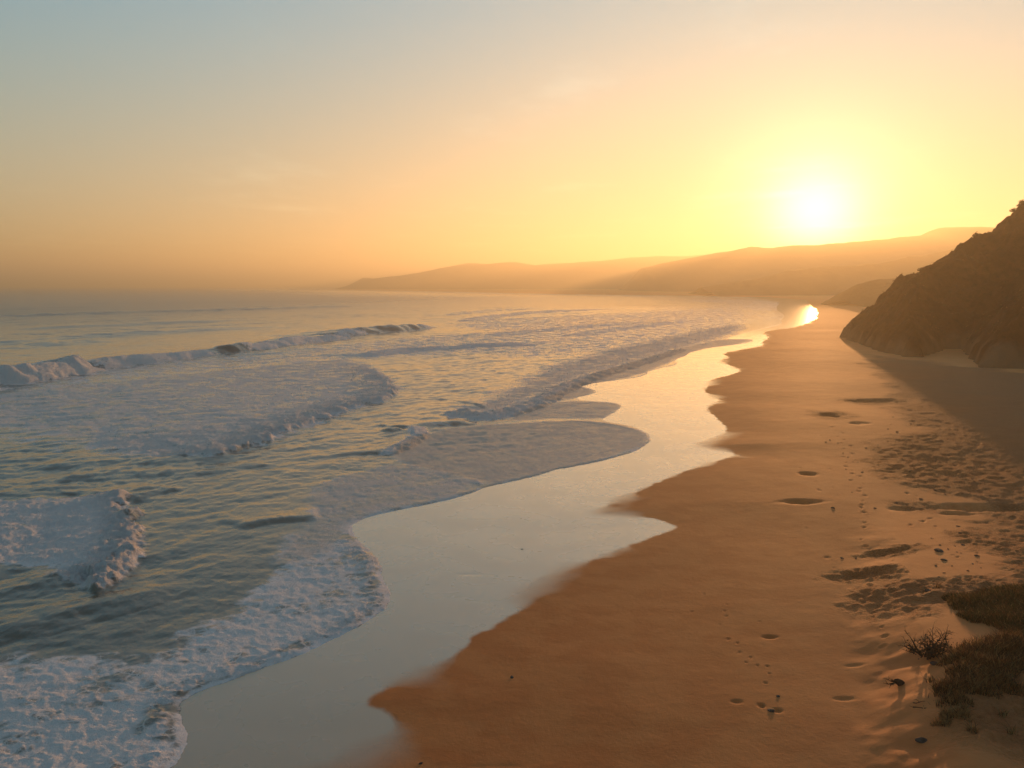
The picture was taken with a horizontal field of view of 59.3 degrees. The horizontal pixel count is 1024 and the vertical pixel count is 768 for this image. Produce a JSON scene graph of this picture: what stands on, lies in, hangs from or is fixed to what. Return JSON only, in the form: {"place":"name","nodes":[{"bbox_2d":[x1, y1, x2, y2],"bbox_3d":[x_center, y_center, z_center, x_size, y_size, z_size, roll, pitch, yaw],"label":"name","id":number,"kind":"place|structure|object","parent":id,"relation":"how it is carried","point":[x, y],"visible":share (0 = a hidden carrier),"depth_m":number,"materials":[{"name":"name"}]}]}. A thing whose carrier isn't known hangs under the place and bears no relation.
{"place":"outdoors","nodes":[
{"label":"outdoors","id":0,"kind":"place"},
{"bbox_2d":[0,286,783,767],"bbox_3d":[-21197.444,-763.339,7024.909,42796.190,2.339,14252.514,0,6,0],"label":"sea","id":1,"kind":"structure","parent":0,"point":[228,568],"depth_m":55.08,"materials":[{"name":"liquid"}]},
{"bbox_2d":[0,320,740,687],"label":"sea spray","id":2,"kind":"object","parent":1,"relation":"on","point":[392,382],"visible":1,"depth_m":100.57,"materials":[{"name":"white liquid"}]},
{"bbox_2d":[0,0,1023,285],"label":"sky","id":3,"kind":"structure","parent":0,"point":[143,142],"materials":[{"name":"orange"}]},
{"bbox_2d":[336,254,707,288],"bbox_3d":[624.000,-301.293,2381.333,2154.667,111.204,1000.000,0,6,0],"label":"hills","id":4,"kind":"structure","parent":0,"point":[614,274],"depth_m":2160.44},
{"bbox_2d":[171,288,1023,767],"bbox_3d":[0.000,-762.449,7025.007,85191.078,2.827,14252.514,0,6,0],"label":"beach sand","id":5,"kind":"structure","parent":0,"point":[685,586],"depth_m":29.14,"materials":[{"name":"brown sand"}]},
{"bbox_2d":[884,678,904,685],"bbox_3d":[9.169,7.176,21.544,0.544,0.281,0.432,2,7,20],"label":"driftwood stump","id":6,"kind":"object","parent":5,"relation":"on","point":[898,682],"visible":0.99,"depth_m":21.46,"materials":[{"name":"brown wood"}]},
{"bbox_2d":[915,737,926,742],"bbox_3d":[8.527,7.394,18.705,0.293,0.086,0.171,5,16,14],"label":"beach stone","id":7,"kind":"object","parent":5,"relation":"on","point":[921,740],"visible":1,"depth_m":18.68,"materials":[{"name":"grey stone"}]},
{"bbox_2d":[922,673,934,682],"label":"grass sprig","id":8,"kind":"object","parent":5,"relation":"on","point":[930,678],"depth_m":20.92,"materials":[{"name":"green plant"}]},
{"bbox_2d":[899,621,961,659],"bbox_3d":[10.357,6.503,22.384,1.820,1.098,1.269,0,6,0],"label":"dead shrub","id":9,"kind":"object","parent":5,"relation":"on","point":[933,649],"visible":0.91,"depth_m":22.39,"materials":[{"name":"brown plant"}]},
{"bbox_2d":[925,712,955,726],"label":"grass tussock","id":10,"kind":"object","parent":5,"relation":"on","point":[942,721],"depth_m":18.96,"materials":[{"name":"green plant"}]},
{"bbox_2d":[929,672,969,697],"bbox_3d":[9.838,6.731,20.213,1.050,0.476,0.932,0,6,0],"label":"grass tussock","id":11,"kind":"object","parent":5,"relation":"on","point":[946,685],"depth_m":20.13,"materials":[{"name":"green plant"}]},
{"bbox_2d":[935,689,974,707],"bbox_3d":[9.675,6.853,19.643,0.864,0.440,0.796,0,6,0],"label":"grass tussock","id":12,"kind":"object","parent":5,"relation":"on","point":[953,698],"depth_m":19.59,"materials":[{"name":"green plant"}]},
{"bbox_2d":[938,699,978,722],"bbox_3d":[9.451,6.968,19.074,0.872,0.398,0.874,4,7,32],"label":"grass tussock","id":13,"kind":"object","parent":5,"relation":"on","point":[959,711],"depth_m":19.05,"materials":[{"name":"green plant"}]},
{"bbox_2d":[936,641,981,665],"bbox_3d":[10.718,6.546,21.600,1.083,0.621,1.051,3,7,25],"label":"grass tussock","id":14,"kind":"object","parent":5,"relation":"on","point":[954,654],"depth_m":21.59,"materials":[{"name":"green plant"}]},
{"bbox_2d":[942,655,989,681],"bbox_3d":[10.492,6.585,20.749,1.110,0.508,1.069,2,7,20],"label":"grass tussock","id":15,"kind":"object","parent":5,"relation":"on","point":[966,667],"depth_m":20.78,"materials":[{"name":"green plant"}]},
{"bbox_2d":[962,716,979,733],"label":"grass sprig","id":16,"kind":"object","parent":5,"relation":"on","point":[973,730],"depth_m":18.48,"materials":[{"name":"green plant"}]},
{"bbox_2d":[951,666,1004,699],"bbox_3d":[10.386,6.708,20.211,1.249,0.472,1.110,0,6,0],"label":"grass tussock","id":17,"kind":"object","parent":5,"relation":"on","point":[978,684],"depth_m":20.11,"materials":[{"name":"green plant"}]},
{"bbox_2d":[942,581,1023,634],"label":"grass mound","id":18,"kind":"object","parent":5,"relation":"on","point":[1000,605],"depth_m":25.26,"materials":[{"name":"green plant"}]},
{"bbox_2d":[956,633,1013,658],"bbox_3d":[11.638,6.384,21.982,1.472,0.533,1.356,0,6,0],"label":"grass tussock","id":19,"kind":"object","parent":5,"relation":"on","point":[982,644],"depth_m":21.95,"materials":[{"name":"green plant"}]},
{"bbox_2d":[970,648,1023,678],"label":"grass tussock","id":20,"kind":"object","parent":5,"relation":"on","point":[992,662],"depth_m":21.05,"materials":[{"name":"green plant"}]},
{"bbox_2d":[976,662,1023,696],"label":"grass tussock","id":21,"kind":"object","parent":5,"relation":"on","point":[1003,681],"depth_m":20.37,"materials":[{"name":"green plant"}]},
{"bbox_2d":[994,705,1009,717],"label":"grass sprig","id":22,"kind":"object","parent":5,"relation":"on","point":[1005,713],"depth_m":19.20,"materials":[{"name":"green plant"}]},
{"bbox_2d":[986,624,1023,653],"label":"grass tussock","id":23,"kind":"object","parent":5,"relation":"on","point":[1006,634],"depth_m":22.42,"materials":[{"name":"green plant"}]},
{"bbox_2d":[994,634,1023,658],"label":"grass tussock","id":24,"kind":"object","parent":5,"relation":"on","point":[1015,646],"depth_m":21.89,"materials":[{"name":"green plant"}]},
{"bbox_2d":[1004,719,1019,734],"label":"grass sprig","id":25,"kind":"object","parent":5,"relation":"on","point":[1010,732],"depth_m":18.48,"materials":[{"name":"green plant"}]},
{"bbox_2d":[1001,650,1023,673],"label":"grass tussock","id":26,"kind":"object","parent":5,"relation":"on","point":[1020,661],"depth_m":21.30,"materials":[{"name":"green plant"}]},
{"bbox_2d":[619,227,995,291],"bbox_3d":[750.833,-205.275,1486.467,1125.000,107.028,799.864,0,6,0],"label":"hills","id":27,"kind":"structure","parent":0,"point":[693,274],"depth_m":1373.09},
{"bbox_2d":[688,249,953,295],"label":"hills","id":28,"kind":"structure","parent":0,"point":[834,281],"depth_m":860.30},
{"bbox_2d":[821,278,895,306],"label":"headland","id":29,"kind":"structure","parent":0,"point":[865,294],"depth_m":418.46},
{"bbox_2d":[840,206,1023,368],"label":"cliff","id":30,"kind":"structure","parent":0,"point":[904,333],"depth_m":139.75,"materials":[{"name":"brown stone"}]},
{"bbox_2d":[848,227,1023,342],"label":"cliff scrub","id":31,"kind":"object","parent":30,"relation":"on","point":[978,330],"visible":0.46,"depth_m":137.86,"materials":[{"name":"brown plant"}]},
{"bbox_2d":[1016,199,1023,206],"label":"cliff bush","id":32,"kind":"object","parent":30,"relation":"on","point":[1021,203],"visible":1,"depth_m":158.38,"materials":[{"name":"brown plant"}]}
]}

